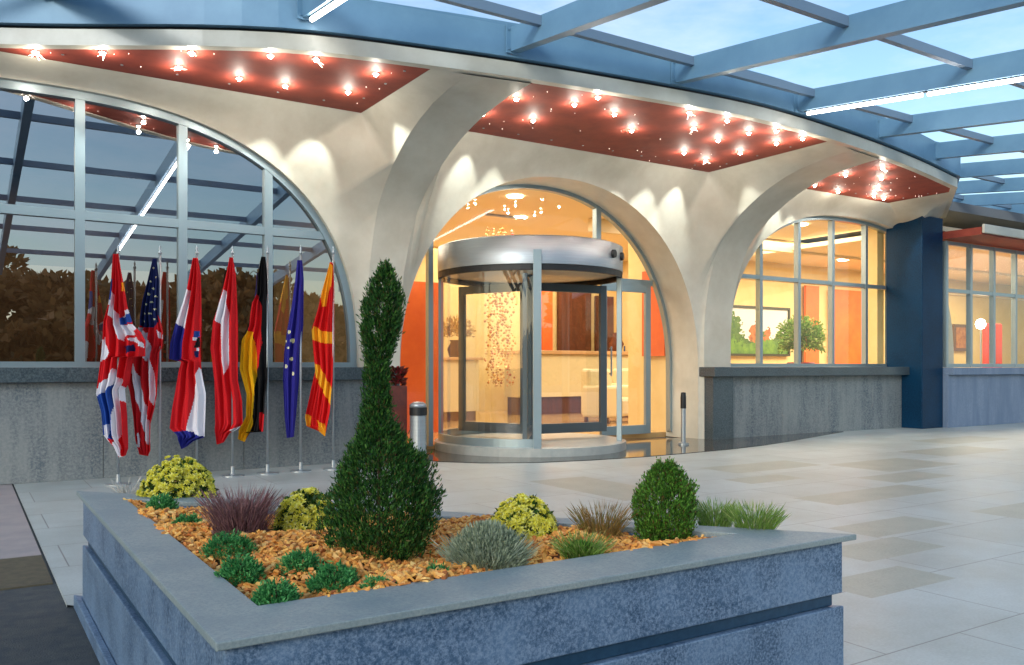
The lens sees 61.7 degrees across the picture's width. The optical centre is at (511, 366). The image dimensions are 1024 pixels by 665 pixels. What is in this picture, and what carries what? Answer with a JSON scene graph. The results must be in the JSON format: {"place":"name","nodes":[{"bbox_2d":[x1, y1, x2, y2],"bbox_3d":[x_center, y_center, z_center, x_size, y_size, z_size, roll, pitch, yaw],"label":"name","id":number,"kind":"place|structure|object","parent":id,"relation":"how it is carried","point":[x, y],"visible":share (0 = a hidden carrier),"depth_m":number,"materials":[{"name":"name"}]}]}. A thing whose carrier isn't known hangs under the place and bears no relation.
{"place":"outdoors","nodes":[
{"label":"outdoors","id":0,"kind":"place"},
{"bbox_2d":[0,484,40,558],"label":"side pavement","id":1,"kind":"structure","parent":0,"point":[17,538],"depth_m":5.23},
{"bbox_2d":[0,555,52,590],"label":"path","id":2,"kind":"structure","parent":0,"point":[23,572],"depth_m":4.15,"materials":[{"name":"grey concrete"}]},
{"bbox_2d":[0,437,679,664],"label":"ground","id":3,"kind":"structure","parent":0,"point":[40,625],"depth_m":3.29,"materials":[{"name":"concrete"}]},
{"bbox_2d":[0,25,1023,484],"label":"hotel building","id":4,"kind":"structure","parent":3,"relation":"on","point":[144,153],"depth_m":8.88,"materials":[{"name":"paint"}]},
{"bbox_2d":[28,50,43,60],"bbox_3d":[-3.895,-2.549,7.020,0.121,0.061,0.073,0,0,-33],"label":"spotlight","id":5,"kind":"object","parent":4,"relation":"attached to","point":[35,52],"visible":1,"depth_m":7.00,"materials":[{"name":"metal"}]},
{"bbox_2d":[98,50,106,56],"bbox_3d":[-3.359,-2.553,7.035,0.067,0.055,0.119,0,0,-11],"label":"spotlight","id":6,"kind":"object","parent":4,"relation":"attached to","point":[102,52],"visible":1,"depth_m":7.01,"materials":[{"name":"metal"}]},
{"bbox_2d":[0,79,356,366],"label":"window","id":7,"kind":"structure","parent":4,"relation":"in","point":[84,175],"depth_m":7.95,"materials":[{"name":"clear glass"}]},
{"bbox_2d":[171,65,186,70],"bbox_3d":[-2.860,-2.560,7.365,0.135,0.040,0.066,0,0,12],"label":"spotlight","id":8,"kind":"object","parent":4,"relation":"attached to","point":[178,67],"visible":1,"depth_m":7.35,"materials":[{"name":"metal"}]},
{"bbox_2d":[187,51,195,55],"bbox_3d":[-2.630,-2.564,7.033,0.068,0.031,0.068,0,0,-33],"label":"spotlight","id":9,"kind":"object","parent":4,"relation":"attached to","point":[192,53],"visible":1,"depth_m":7.02,"materials":[{"name":"metal"}]},
{"bbox_2d":[266,53,274,58],"bbox_3d":[-2.001,-2.564,7.092,0.068,0.031,0.068,0,0,-33],"label":"spotlight","id":10,"kind":"object","parent":4,"relation":"attached to","point":[270,55],"visible":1,"depth_m":7.08,"materials":[{"name":"metal"}]},
{"bbox_2d":[312,57,322,67],"bbox_3d":[-1.628,-2.540,7.176,0.096,0.080,0.069,0,0,-10],"label":"spotlight","id":11,"kind":"object","parent":4,"relation":"attached to","point":[316,59],"visible":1,"depth_m":7.16,"materials":[{"name":"metal"}]},
{"bbox_2d":[443,357,482,420],"bbox_3d":[-1.690,0.390,14.572,2.400,1.100,0.650,0,0,-33],"label":"side counter","id":12,"kind":"object","parent":4,"relation":"on","point":[450,388],"visible":0.22,"depth_m":14.73,"materials":[{"name":"beige paint"}]},
{"bbox_2d":[443,316,475,356],"bbox_3d":[-1.007,-0.542,14.991,0.794,0.763,0.805,0,0,-33],"label":"flower arrangement","id":13,"kind":"object","parent":12,"relation":"on","point":[451,326],"visible":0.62,"depth_m":14.89,"materials":[{"name":"orange plant"}]},
{"bbox_2d":[483,213,523,386],"bbox_3d":[-0.129,-1.045,13.699,0.755,2.750,0.179,0,0,-33],"label":"bead curtain","id":14,"kind":"object","parent":4,"relation":"hanging from","point":[494,295],"visible":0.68,"depth_m":13.64,"materials":[{"name":"gold metal"}]},
{"bbox_2d":[0,0,1023,213],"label":"glass canopy","id":15,"kind":"object","parent":4,"relation":"attached to","point":[566,36],"visible":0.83,"depth_m":7.40,"materials":[{"name":"blue metal"}]},
{"bbox_2d":[309,0,345,21],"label":"tube light","id":16,"kind":"object","parent":15,"relation":"attached to","point":[323,10],"visible":1,"depth_m":6.56,"materials":[{"name":"white plastic"}]},
{"bbox_2d":[805,75,1023,114],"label":"tube light","id":17,"kind":"object","parent":15,"relation":"attached to","point":[1014,79],"visible":1,"depth_m":8.05,"materials":[{"name":"white plastic"}]},
{"bbox_2d":[507,194,522,198],"bbox_3d":[0.043,-2.408,12.149,0.225,0.020,0.225,0,0,-33],"label":"ceiling downlight","id":18,"kind":"object","parent":4,"relation":"attached to","point":[514,196],"visible":1,"depth_m":12.09,"materials":[{"name":"white"}]},
{"bbox_2d":[434,235,625,456],"bbox_3d":[0.220,-0.225,10.504,2.340,2.450,2.340,0,0,-33],"label":"revolving door","id":19,"kind":"structure","parent":4,"relation":"attached to","point":[530,268],"depth_m":10.01,"materials":[{"name":"metal"}]},
{"bbox_2d":[458,283,522,433],"bbox_3d":[-0.251,-0.100,10.825,1.040,1.860,0.050,0,0,34],"label":"door leaf","id":20,"kind":"structure","parent":19,"relation":"in","point":[463,425],"depth_m":10.96,"materials":[{"name":"grey metal"}]},
{"bbox_2d":[523,273,531,438],"bbox_3d":[0.179,-0.100,9.935,0.050,1.860,1.040,0,0,4],"label":"door leaf","id":21,"kind":"structure","parent":19,"relation":"in","point":[527,284],"depth_m":9.97,"materials":[{"name":"grey metal"}]},
{"bbox_2d":[542,283,606,433],"bbox_3d":[0.734,-0.100,10.752,1.040,1.860,0.050,0,0,-26],"label":"door leaf","id":22,"kind":"structure","parent":19,"relation":"in","point":[599,426],"depth_m":10.92,"materials":[{"name":"grey metal"}]},
{"bbox_2d":[426,184,671,445],"bbox_3d":[0.372,-0.685,10.990,4.480,3.250,0.085,0,0,-33],"label":"window","id":23,"kind":"structure","parent":4,"relation":"in","point":[598,211],"depth_m":11.42,"materials":[{"name":"silver metal"}]},
{"bbox_2d":[501,350,627,414],"bbox_3d":[1.530,0.315,17.607,3.700,1.250,0.740,0,0,-33],"label":"reception desk","id":24,"kind":"object","parent":4,"relation":"on","point":[561,382],"visible":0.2,"depth_m":16.89,"materials":[{"name":"beige paint"}]},
{"bbox_2d":[609,333,623,350],"bbox_3d":[2.198,-0.510,18.048,0.320,0.400,0.320,0,0,-33],"label":"flower vase","id":25,"kind":"object","parent":24,"relation":"on","point":[613,343],"visible":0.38,"depth_m":17.95,"materials":[{"name":"brown ceramic"}]},
{"bbox_2d":[581,369,627,421],"bbox_3d":[1.671,0.490,14.409,0.750,0.900,0.880,0,0,34],"label":"armchair","id":26,"kind":"object","parent":4,"relation":"on","point":[589,392],"visible":0.47,"depth_m":14.14,"materials":[{"name":"beige fabric"}]},
{"bbox_2d":[611,368,627,384],"bbox_3d":[2.327,0.490,16.018,0.880,0.900,0.750,0,0,-4],"label":"armchair","id":27,"kind":"object","parent":4,"relation":"on","point":[624,376],"visible":0.06,"depth_m":16.20,"materials":[{"name":"beige paint"}]},
{"bbox_2d":[600,283,650,435],"bbox_3d":[1.569,-0.095,11.689,0.870,2.050,0.102,0,0,-33],"label":"side door","id":28,"kind":"structure","parent":4,"relation":"in","point":[646,428],"depth_m":11.89,"materials":[{"name":"silver metal"}]},
{"bbox_2d":[731,305,789,355],"bbox_3d":[5.245,-0.750,18.281,2.000,1.060,0.080,0,0,-33],"label":"landscape painting","id":29,"kind":"object","parent":4,"relation":"attached to","point":[743,333],"visible":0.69,"depth_m":18.18,"materials":[{"name":"green paint"}]},
{"bbox_2d":[775,315,825,363],"bbox_3d":[5.571,-0.044,16.526,0.952,1.969,0.972,0,0,11],"label":"potted plant","id":30,"kind":"object","parent":4,"relation":"on","point":[813,337],"visible":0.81,"depth_m":16.35,"materials":[{"name":"green plant"}]},
{"bbox_2d":[731,216,886,366],"bbox_3d":[4.637,-1.170,13.259,3.970,2.380,0.095,0,0,-33],"label":"window","id":31,"kind":"structure","parent":4,"relation":"in","point":[759,277],"depth_m":13.47,"materials":[{"name":"silver metal"}]},
{"bbox_2d":[952,324,965,350],"bbox_3d":[11.736,-0.750,22.442,0.600,0.700,0.070,0,0,-33],"label":"picture","id":32,"kind":"object","parent":4,"relation":"attached to","point":[959,336],"visible":0.86,"depth_m":22.37,"materials":[{"name":"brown wood"}]},
{"bbox_2d":[975,319,985,367],"bbox_3d":[9.624,0.000,17.587,0.300,1.960,0.300,0,0,-33],"label":"standing lamp","id":33,"kind":"object","parent":4,"relation":"on","point":[980,324],"visible":0.58,"depth_m":17.58,"materials":[{"name":"metal"}]},
{"bbox_2d":[982,323,1001,367],"bbox_3d":[11.549,-0.020,20.142,0.700,2.000,0.620,0,0,-33],"label":"chair","id":34,"kind":"object","parent":4,"relation":"on","point":[985,345],"visible":0.16,"depth_m":20.20,"materials":[{"name":"red fabric"}]},
{"bbox_2d":[14,423,1023,664],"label":"pavement","id":35,"kind":"structure","parent":0,"point":[932,519],"depth_m":6.20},
{"bbox_2d":[96,245,145,485],"bbox_3d":[-3.294,-0.013,7.236,0.418,2.027,0.200,0,0,0],"label":"flag","id":36,"kind":"object","parent":35,"relation":"on","point":[123,343],"visible":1,"depth_m":7.20,"materials":[{"name":"multicoloured fabric"}]},
{"bbox_2d":[128,246,162,465],"bbox_3d":[-3.159,-0.029,7.472,0.375,2.058,0.200,0,0,0],"label":"flag","id":37,"kind":"object","parent":35,"relation":"on","point":[142,385],"visible":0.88,"depth_m":7.44,"materials":[{"name":"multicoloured fabric"}]},
{"bbox_2d":[169,246,205,460],"bbox_3d":[-2.872,-0.040,7.615,0.330,2.081,0.200,0,0,-22],"label":"flag","id":38,"kind":"object","parent":35,"relation":"on","point":[187,424],"visible":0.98,"depth_m":7.61,"materials":[{"name":"multicoloured fabric"}]},
{"bbox_2d":[210,245,243,476],"bbox_3d":[-2.587,-0.052,7.788,0.285,2.104,0.198,0,0,-27],"label":"flag","id":39,"kind":"object","parent":35,"relation":"on","point":[228,398],"visible":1,"depth_m":7.78,"materials":[{"name":"red fabric"}]},
{"bbox_2d":[238,245,278,474],"bbox_3d":[-2.348,-0.064,7.945,0.353,2.127,0.198,0,0,-27],"label":"flag","id":40,"kind":"object","parent":35,"relation":"on","point":[254,363],"visible":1,"depth_m":7.95,"materials":[{"name":"multicoloured fabric"}]},
{"bbox_2d":[283,246,310,472],"bbox_3d":[-2.029,-0.075,8.139,0.242,2.150,0.200,0,0,-37],"label":"flag","id":41,"kind":"object","parent":35,"relation":"on","point":[292,367],"visible":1,"depth_m":8.12,"materials":[{"name":"blue fabric"}]},
{"bbox_2d":[305,246,336,469],"bbox_3d":[-1.817,-0.087,8.328,0.357,2.174,0.200,0,0,0],"label":"flag","id":42,"kind":"object","parent":35,"relation":"on","point":[317,411],"visible":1,"depth_m":8.30,"materials":[{"name":"red fabric"}]},
{"bbox_2d":[385,366,407,462],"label":"flower column","id":43,"kind":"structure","parent":35,"relation":"on","point":[399,394],"depth_m":8.81,"materials":[{"name":"plant"}]},
{"bbox_2d":[409,402,426,454],"bbox_3d":[-0.961,0.680,8.771,0.180,0.640,0.180,0,0,-33],"label":"ash bin","id":44,"kind":"object","parent":35,"relation":"on","point":[418,421],"visible":0.76,"depth_m":8.70,"materials":[{"name":"metal"}]},
{"bbox_2d":[74,491,855,664],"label":"stone planter","id":45,"kind":"object","parent":35,"relation":"on","point":[152,595],"visible":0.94,"depth_m":2.20,"materials":[{"name":"stone"}]},
{"bbox_2d":[103,476,145,493],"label":"twig plant","id":46,"kind":"object","parent":45,"relation":"on","point":[120,491],"visible":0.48,"depth_m":3.54,"materials":[{"name":"grey plant"}]},
{"bbox_2d":[136,455,218,498],"bbox_3d":[-1.345,0.465,3.497,0.311,0.210,0.318,0,0,26],"label":"flower bush","id":47,"kind":"object","parent":45,"relation":"on","point":[186,476],"visible":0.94,"depth_m":3.42,"materials":[{"name":"yellow plant"}]},
{"bbox_2d":[151,515,620,592],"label":"soil","id":48,"kind":"structure","parent":45,"relation":"in","point":[409,579],"depth_m":2.38,"materials":[{"name":"brown soil"}]},
{"bbox_2d":[144,491,178,509],"bbox_3d":[-1.271,0.521,3.116,0.134,0.128,0.147,0,0,-33],"label":"ground conifer","id":49,"kind":"object","parent":48,"relation":"on","point":[166,500],"visible":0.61,"depth_m":3.10,"materials":[{"name":"green plant"}]},
{"bbox_2d":[171,511,202,525],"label":"ground conifer","id":50,"kind":"object","parent":48,"relation":"on","point":[184,518],"visible":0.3,"depth_m":2.78,"materials":[{"name":"green plant"}]},
{"bbox_2d":[199,528,258,563],"bbox_3d":[-0.799,0.520,2.421,0.167,0.129,0.155,0,0,-33],"label":"ground conifer","id":51,"kind":"object","parent":48,"relation":"on","point":[235,540],"visible":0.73,"depth_m":2.39,"materials":[{"name":"green plant"}]},
{"bbox_2d":[193,482,286,535],"bbox_3d":[-0.854,0.463,2.698,0.307,0.188,0.312,0,0,-33],"label":"heather","id":52,"kind":"object","parent":48,"relation":"on","point":[227,517],"visible":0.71,"depth_m":2.65,"materials":[{"name":"purple plant"}]},
{"bbox_2d":[213,551,266,589],"bbox_3d":[-0.681,0.527,2.143,0.140,0.117,0.148,0,0,-33],"label":"ground conifer","id":53,"kind":"object","parent":48,"relation":"on","point":[250,568],"visible":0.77,"depth_m":2.12,"materials":[{"name":"green plant"}]},
{"bbox_2d":[250,576,303,605],"bbox_3d":[-0.528,0.529,1.928,0.123,0.112,0.130,0,0,-33],"label":"ground conifer","id":54,"kind":"object","parent":48,"relation":"on","point":[269,592],"visible":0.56,"depth_m":1.91,"materials":[{"name":"green plant"}]},
{"bbox_2d":[274,546,323,576],"bbox_3d":[-0.549,0.525,2.223,0.149,0.119,0.150,0,0,-33],"label":"ground conifer","id":55,"kind":"object","parent":48,"relation":"on","point":[307,556],"visible":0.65,"depth_m":2.20,"materials":[{"name":"green plant"}]},
{"bbox_2d":[270,487,332,530],"bbox_3d":[-0.691,0.487,2.881,0.234,0.166,0.230,0,0,-33],"label":"flower bush","id":56,"kind":"object","parent":48,"relation":"on","point":[298,509],"visible":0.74,"depth_m":2.82,"materials":[{"name":"yellow plant"}]},
{"bbox_2d":[305,559,359,594],"bbox_3d":[-0.430,0.527,2.085,0.140,0.116,0.144,0,0,-33],"label":"ground conifer","id":57,"kind":"object","parent":48,"relation":"on","point":[344,574],"visible":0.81,"depth_m":2.07,"materials":[{"name":"green plant"}]},
{"bbox_2d":[357,571,396,588],"bbox_3d":[-0.317,0.539,2.046,0.120,0.092,0.118,0,0,-33],"label":"ground conifer","id":58,"kind":"object","parent":48,"relation":"on","point":[371,583],"visible":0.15,"depth_m":2.03,"materials":[{"name":"green plant"}]},
{"bbox_2d":[315,258,446,561],"bbox_3d":[-0.366,0.136,2.451,0.377,0.898,0.410,0,0,-33],"label":"conifer","id":59,"kind":"object","parent":48,"relation":"on","point":[406,477],"visible":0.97,"depth_m":2.40,"materials":[{"name":"green plant"}]},
{"bbox_2d":[123,498,716,599],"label":"wood chips","id":60,"kind":"object","parent":48,"relation":"on","point":[274,547],"visible":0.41,"depth_m":2.46,"materials":[{"name":"orange wood"}]},
{"bbox_2d":[422,559,449,572],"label":"ground conifer","id":61,"kind":"object","parent":48,"relation":"on","point":[439,566],"visible":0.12,"depth_m":2.15,"materials":[{"name":"green plant"}]},
{"bbox_2d":[430,518,543,571],"bbox_3d":[-0.069,0.482,2.314,0.307,0.144,0.306,0,0,-16],"label":"silver bush","id":62,"kind":"object","parent":48,"relation":"on","point":[486,543],"visible":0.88,"depth_m":2.26,"materials":[{"name":"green plant"}]},
{"bbox_2d":[489,493,558,542],"bbox_3d":[0.039,0.482,2.660,0.242,0.176,0.248,0,0,-33],"label":"flower bush","id":63,"kind":"object","parent":48,"relation":"on","point":[524,513],"visible":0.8,"depth_m":2.60,"materials":[{"name":"yellow plant"}]},
{"bbox_2d":[541,528,616,558],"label":"grass tuft","id":64,"kind":"object","parent":48,"relation":"on","point":[578,547],"visible":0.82,"depth_m":2.40,"materials":[{"name":"green plant"}]},
{"bbox_2d":[566,498,639,540],"bbox_3d":[0.274,0.485,2.672,0.241,0.140,0.234,0,0,42],"label":"grass tuft","id":65,"kind":"object","parent":48,"relation":"on","point":[616,524],"visible":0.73,"depth_m":2.66,"materials":[{"name":"plant"}]},
{"bbox_2d":[630,456,699,540],"bbox_3d":[0.491,0.432,2.676,0.228,0.305,0.230,0,0,-33],"label":"round shrub","id":66,"kind":"object","parent":48,"relation":"on","point":[681,514],"visible":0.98,"depth_m":2.63,"materials":[{"name":"green plant"}]},
{"bbox_2d":[695,496,742,526],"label":"grass tuft","id":67,"kind":"object","parent":45,"relation":"in","point":[705,517],"visible":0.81,"depth_m":2.88,"materials":[{"name":"green plant"}]},
{"bbox_2d":[719,499,790,529],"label":"grass tuft","id":68,"kind":"object","parent":45,"relation":"on","point":[763,522],"visible":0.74,"depth_m":2.75,"materials":[{"name":"green plant"}]},
{"bbox_2d":[427,431,843,462],"bbox_3d":[2.076,1.001,11.047,7.270,0.018,2.050,0,0,-33],"label":"entrance landing","id":69,"kind":"object","parent":35,"relation":"on","point":[642,447],"visible":0.69,"depth_m":10.27,"materials":[{"name":"stone"}]},
{"bbox_2d":[678,392,688,444],"bbox_3d":[2.174,0.659,10.867,0.140,0.665,0.140,0,0,-33],"label":"guard post","id":70,"kind":"object","parent":69,"relation":"on","point":[683,416],"visible":1,"depth_m":10.84,"materials":[{"name":"metal"}]},
{"bbox_2d":[943,224,1023,427],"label":"wing","id":71,"kind":"structure","parent":35,"relation":"on","point":[981,396],"depth_m":14.44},
{"bbox_2d":[943,240,1023,366],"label":"window frame","id":72,"kind":"structure","parent":71,"relation":"in","point":[969,292],"depth_m":14.56,"materials":[{"name":"silver metal"}]},
{"bbox_2d":[373,0,1023,194],"label":"sky","id":73,"kind":"structure","parent":0,"point":[689,27],"materials":[{"name":"blue"}]}
]}

